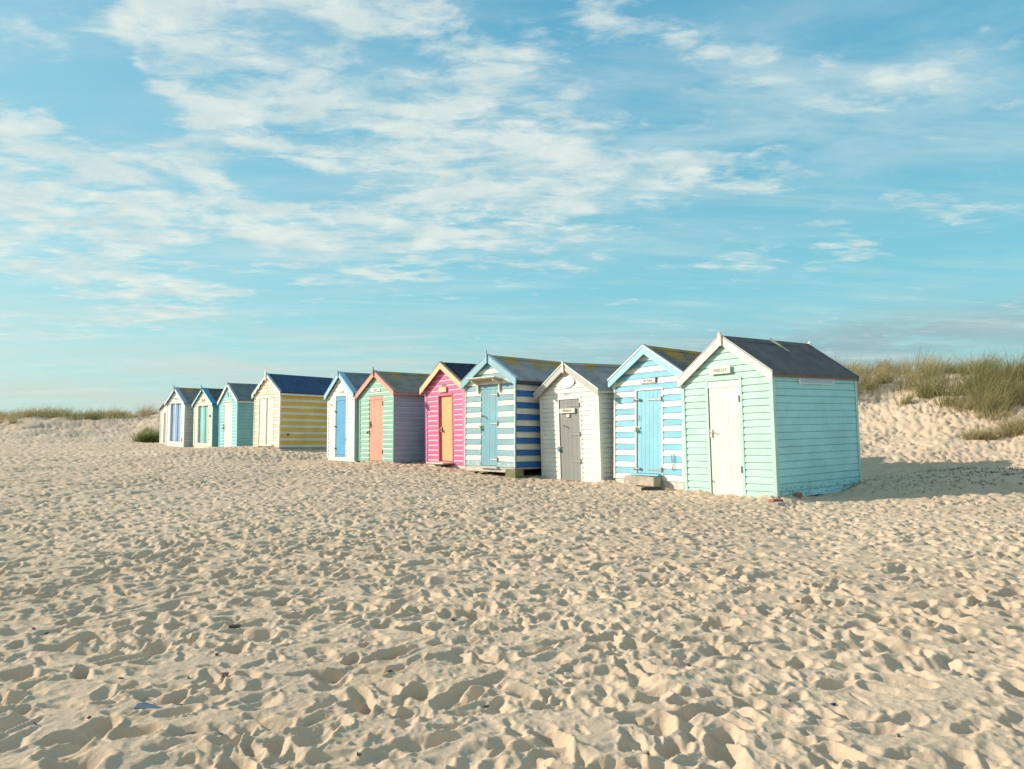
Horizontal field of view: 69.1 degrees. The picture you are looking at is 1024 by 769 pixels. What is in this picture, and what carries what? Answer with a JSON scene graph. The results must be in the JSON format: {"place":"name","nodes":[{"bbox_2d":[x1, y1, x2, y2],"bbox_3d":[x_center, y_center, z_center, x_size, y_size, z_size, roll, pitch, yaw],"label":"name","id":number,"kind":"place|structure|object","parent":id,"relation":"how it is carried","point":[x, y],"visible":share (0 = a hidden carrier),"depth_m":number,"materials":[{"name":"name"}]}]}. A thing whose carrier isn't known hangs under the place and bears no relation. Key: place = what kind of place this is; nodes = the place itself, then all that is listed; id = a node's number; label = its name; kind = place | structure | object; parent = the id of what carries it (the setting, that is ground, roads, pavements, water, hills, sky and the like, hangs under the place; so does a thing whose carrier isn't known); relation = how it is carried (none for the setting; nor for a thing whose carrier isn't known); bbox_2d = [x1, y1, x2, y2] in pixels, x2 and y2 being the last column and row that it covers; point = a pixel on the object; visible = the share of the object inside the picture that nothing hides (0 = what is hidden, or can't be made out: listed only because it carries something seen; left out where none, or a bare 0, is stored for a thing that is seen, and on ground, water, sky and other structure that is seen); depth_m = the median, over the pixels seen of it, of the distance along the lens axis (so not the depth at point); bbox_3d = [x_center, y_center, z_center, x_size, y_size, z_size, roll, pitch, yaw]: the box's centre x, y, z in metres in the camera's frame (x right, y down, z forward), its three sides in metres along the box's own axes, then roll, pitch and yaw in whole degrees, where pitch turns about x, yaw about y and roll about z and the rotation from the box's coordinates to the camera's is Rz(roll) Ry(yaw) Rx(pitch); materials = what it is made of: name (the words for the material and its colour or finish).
{"place":"outdoors","nodes":[
{"label":"outdoors","id":0,"kind":"place"},
{"bbox_2d":[0,373,1023,768],"bbox_3d":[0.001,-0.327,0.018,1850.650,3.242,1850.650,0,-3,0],"label":"sand ground","id":1,"kind":"structure","parent":0,"point":[150,573],"depth_m":4.01,"materials":[{"name":"beige sand"}]},
{"bbox_2d":[0,403,158,431],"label":"marram grass","id":2,"kind":"structure","parent":1,"relation":"on","point":[53,412],"depth_m":49.29,"materials":[{"name":"green plant"}]},
{"bbox_2d":[129,424,159,442],"bbox_3d":[-19.208,2.556,39.634,2.748,1.136,2.891,-1,-3,17],"label":"grass tussock","id":3,"kind":"object","parent":1,"relation":"on","point":[145,437],"depth_m":39.10,"materials":[{"name":"green plant"}]},
{"bbox_2d":[134,702,161,708],"bbox_3d":[-1.282,1.138,2.620,0.125,0.019,0.026,0,11,8],"label":"plastic scrap","id":4,"kind":"object","parent":1,"relation":"on","point":[145,705],"visible":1,"depth_m":2.62,"materials":[{"name":"blue plastic"}]},
{"bbox_2d":[158,400,166,443],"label":"beach hut","id":5,"kind":"object","parent":1,"relation":"on","point":[162,410],"visible":0.15,"depth_m":37.42,"materials":[{"name":"wood"}]},
{"bbox_2d":[164,413,165,442],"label":"door","id":6,"kind":"structure","parent":5,"relation":"in","point":[165,413],"depth_m":37.24,"materials":[{"name":"white wood"}]},
{"bbox_2d":[164,387,200,446],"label":"beach hut","id":7,"kind":"object","parent":1,"relation":"on","point":[178,402],"visible":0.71,"depth_m":34.88,"materials":[{"name":"wood"}]},
{"bbox_2d":[171,403,176,440],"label":"door","id":8,"kind":"structure","parent":7,"relation":"in","point":[173,405],"depth_m":35.23,"materials":[{"name":"blue wood"}]},
{"bbox_2d":[176,403,180,440],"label":"door","id":9,"kind":"structure","parent":7,"relation":"in","point":[178,404],"depth_m":34.87,"materials":[{"name":"blue wood"}]},
{"bbox_2d":[191,385,222,447],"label":"beach hut","id":10,"kind":"object","parent":1,"relation":"on","point":[205,406],"visible":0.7,"depth_m":33.26,"materials":[{"name":"wood"}]},
{"bbox_2d":[199,406,204,442],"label":"door","id":11,"kind":"structure","parent":10,"relation":"in","point":[201,407],"depth_m":33.58,"materials":[{"name":"teal wood"}]},
{"bbox_2d":[204,406,207,442],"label":"door","id":12,"kind":"structure","parent":10,"relation":"in","point":[206,407],"depth_m":33.22,"materials":[{"name":"teal wood"}]},
{"bbox_2d":[228,624,240,627],"bbox_3d":[-1.365,1.190,3.659,0.058,0.015,0.021,1,-3,-20],"label":"driftwood","id":13,"kind":"object","parent":1,"relation":"on","point":[235,626],"visible":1,"depth_m":3.65,"materials":[{"name":"brown wood"}]},
{"bbox_2d":[217,382,257,446],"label":"beach hut","id":14,"kind":"object","parent":1,"relation":"on","point":[235,402],"visible":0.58,"depth_m":30.87,"materials":[{"name":"wood"}]},
{"bbox_2d":[222,402,231,446],"bbox_3d":[-11.940,1.774,31.156,0.117,2.036,0.921,3,-6,-43],"label":"door","id":15,"kind":"structure","parent":14,"relation":"in","point":[227,425],"depth_m":31.15,"materials":[{"name":"wood"}]},
{"bbox_2d":[251,367,333,449],"bbox_3d":[-8.093,0.966,28.342,2.217,3.099,2.898,-5,-6,45],"label":"beach hut","id":16,"kind":"object","parent":1,"relation":"on","point":[290,412],"visible":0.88,"depth_m":27.41,"materials":[{"name":"yellow wood"}]},
{"bbox_2d":[259,398,265,443],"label":"door","id":17,"kind":"structure","parent":16,"relation":"in","point":[262,401],"depth_m":27.61,"materials":[{"name":"white wood"}]},
{"bbox_2d":[266,398,272,444],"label":"door","id":18,"kind":"structure","parent":16,"relation":"in","point":[269,429],"depth_m":27.21,"materials":[{"name":"white wood"}]},
{"bbox_2d":[324,370,370,461],"bbox_3d":[-4.264,1.001,23.619,2.790,2.787,2.146,2,-4,-37],"label":"beach hut","id":19,"kind":"object","parent":1,"relation":"on","point":[342,420],"visible":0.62,"depth_m":22.79,"materials":[{"name":"wood"}]},
{"bbox_2d":[334,396,345,456],"bbox_3d":[-5.263,1.292,22.857,0.088,1.865,0.814,2,-4,-37],"label":"door","id":20,"kind":"structure","parent":19,"relation":"in","point":[340,411],"depth_m":22.85,"materials":[{"name":"wood"}]},
{"bbox_2d":[355,367,429,463],"bbox_3d":[-2.878,0.969,21.892,2.772,2.819,2.199,3,-5,-39],"label":"beach hut","id":21,"kind":"object","parent":1,"relation":"on","point":[391,416],"visible":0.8,"depth_m":20.83,"materials":[{"name":"wood"}]},
{"bbox_2d":[366,395,382,460],"bbox_3d":[-3.895,1.240,21.111,0.125,1.837,0.896,3,-5,-39],"label":"door","id":22,"kind":"structure","parent":21,"relation":"in","point":[376,402],"depth_m":21.08,"materials":[{"name":"wood"}]},
{"bbox_2d":[419,361,476,468],"bbox_3d":[-0.849,0.849,20.085,2.962,2.847,2.144,2,-5,-37],"label":"beach hut","id":23,"kind":"object","parent":1,"relation":"on","point":[444,416],"visible":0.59,"depth_m":19.43,"materials":[{"name":"wood"}]},
{"bbox_2d":[438,396,451,460],"bbox_3d":[-1.718,1.142,19.344,0.170,1.695,0.634,2,-5,-37],"label":"door","id":24,"kind":"structure","parent":23,"relation":"in","point":[445,429],"depth_m":19.40,"materials":[{"name":"yellow wood"}]},
{"bbox_2d":[460,350,565,477],"bbox_3d":[0.326,0.750,18.161,2.848,3.010,2.061,4,-5,-41],"label":"beach hut","id":25,"kind":"object","parent":1,"relation":"on","point":[502,420],"visible":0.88,"depth_m":17.20,"materials":[{"name":"wood"}]},
{"bbox_2d":[479,384,497,465],"bbox_3d":[-0.553,0.954,17.405,0.135,1.896,0.702,4,-5,-41],"label":"door","id":26,"kind":"structure","parent":25,"relation":"in","point":[489,443],"depth_m":17.40,"materials":[{"name":"wood"}]},
{"bbox_2d":[533,359,620,481],"bbox_3d":[2.215,0.784,16.808,2.677,2.631,2.237,1,-4,-35],"label":"beach hut","id":27,"kind":"object","parent":1,"relation":"on","point":[577,419],"visible":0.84,"depth_m":15.96,"materials":[{"name":"wood"}]},
{"bbox_2d":[557,399,581,480],"bbox_3d":[1.235,1.200,16.092,0.126,1.756,0.801,1,-4,-35],"label":"door","id":28,"kind":"structure","parent":27,"relation":"in","point":[570,434],"depth_m":16.07,"materials":[{"name":"wood"}]},
{"bbox_2d":[614,485,644,490],"bbox_3d":[2.232,1.984,14.032,0.182,0.152,0.671,3,-4,-42],"label":"timber sleeper","id":29,"kind":"object","parent":1,"relation":"on","point":[628,487],"visible":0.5,"depth_m":13.97,"materials":[{"name":"beige wood"}]},
{"bbox_2d":[624,475,660,486],"bbox_3d":[2.492,1.843,14.251,0.211,0.182,0.790,3,-4,-36],"label":"timber sleeper","id":30,"kind":"object","parent":1,"relation":"on","point":[652,481],"visible":1,"depth_m":14.12,"materials":[{"name":"beige wood"}]},
{"bbox_2d":[645,486,658,489],"bbox_3d":[2.541,1.978,13.893,0.411,0.132,0.141,1,-3,-20],"label":"timber post","id":31,"kind":"object","parent":1,"relation":"on","point":[651,488],"visible":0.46,"depth_m":13.86,"materials":[{"name":"brown wood"}]},
{"bbox_2d":[607,344,701,489],"bbox_3d":[3.623,0.679,15.155,2.663,2.798,2.046,4,-6,-35],"label":"beach hut","id":32,"kind":"object","parent":1,"relation":"on","point":[648,428],"visible":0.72,"depth_m":14.45,"materials":[{"name":"wood"}]},
{"bbox_2d":[633,389,661,473],"bbox_3d":[2.645,0.914,14.425,0.105,1.616,0.763,4,-6,-35],"label":"door","id":33,"kind":"structure","parent":32,"relation":"in","point":[649,439],"depth_m":14.41,"materials":[{"name":"wood"}]},
{"bbox_2d":[665,487,675,490],"bbox_3d":[2.993,1.951,13.531,0.110,0.069,0.506,2,3,-30],"label":"timber plank","id":34,"kind":"object","parent":1,"relation":"on","point":[668,489],"visible":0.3,"depth_m":13.64,"materials":[{"name":"beige wood"}]},
{"bbox_2d":[677,332,861,497],"bbox_3d":[4.623,0.516,13.295,2.756,2.773,1.944,1,-5,-36],"label":"beach hut","id":35,"kind":"object","parent":1,"relation":"on","point":[770,416],"visible":0.97,"depth_m":12.53,"materials":[{"name":"wood"}]},
{"bbox_2d":[708,379,742,496],"bbox_3d":[3.598,0.902,12.534,0.110,1.941,0.646,1,-5,-36],"label":"door","id":36,"kind":"structure","parent":35,"relation":"in","point":[724,409],"depth_m":12.54,"materials":[{"name":"wood"}]},
{"bbox_2d":[799,378,833,384],"bbox_3d":[5.154,-0.057,12.565,1.040,0.100,0.017,1,-5,-36],"label":"window frame","id":37,"kind":"structure","parent":35,"relation":"in","point":[801,380],"depth_m":12.54,"materials":[{"name":"white wood"}]},
{"bbox_2d":[769,499,783,502],"bbox_3d":[4.033,1.785,11.339,0.216,0.072,0.107,2,-4,-29],"label":"brick","id":38,"kind":"object","parent":1,"relation":"on","point":[774,500],"visible":0.57,"depth_m":11.29,"materials":[{"name":"red brick"}]},
{"bbox_2d":[771,502,784,505],"bbox_3d":[3.973,1.786,11.100,0.210,0.060,0.132,3,-4,-40],"label":"stone","id":39,"kind":"object","parent":1,"relation":"on","point":[778,503],"visible":0.74,"depth_m":11.06,"materials":[{"name":"grey stone"}]},
{"bbox_2d":[794,492,801,496],"bbox_3d":[4.612,1.777,11.971,0.107,0.071,0.216,-1,-4,27],"label":"brick","id":40,"kind":"object","parent":1,"relation":"on","point":[798,494],"visible":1,"depth_m":11.88,"materials":[{"name":"red brick"}]},
{"bbox_2d":[853,466,1023,494],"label":"plant debris","id":41,"kind":"object","parent":1,"relation":"on","point":[1007,473],"visible":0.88,"depth_m":12.71,"materials":[{"name":"brown plant"}]},
{"bbox_2d":[945,378,1023,423],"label":"grass tussock","id":42,"kind":"object","parent":1,"relation":"on","point":[965,404],"depth_m":18.21,"materials":[{"name":"green plant"}]},
{"bbox_2d":[952,412,1023,441],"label":"grass tussock","id":43,"kind":"object","parent":1,"relation":"on","point":[1015,428],"depth_m":16.51,"materials":[{"name":"green plant"}]},
{"bbox_2d":[0,0,1023,414],"label":"sky","id":44,"kind":"structure","parent":0,"point":[194,193],"materials":[{"name":"blue"}]},
{"bbox_2d":[830,343,1023,416],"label":"marram grass","id":45,"kind":"structure","parent":0,"point":[991,368],"depth_m":20.64,"materials":[{"name":"green plant"}]}
]}

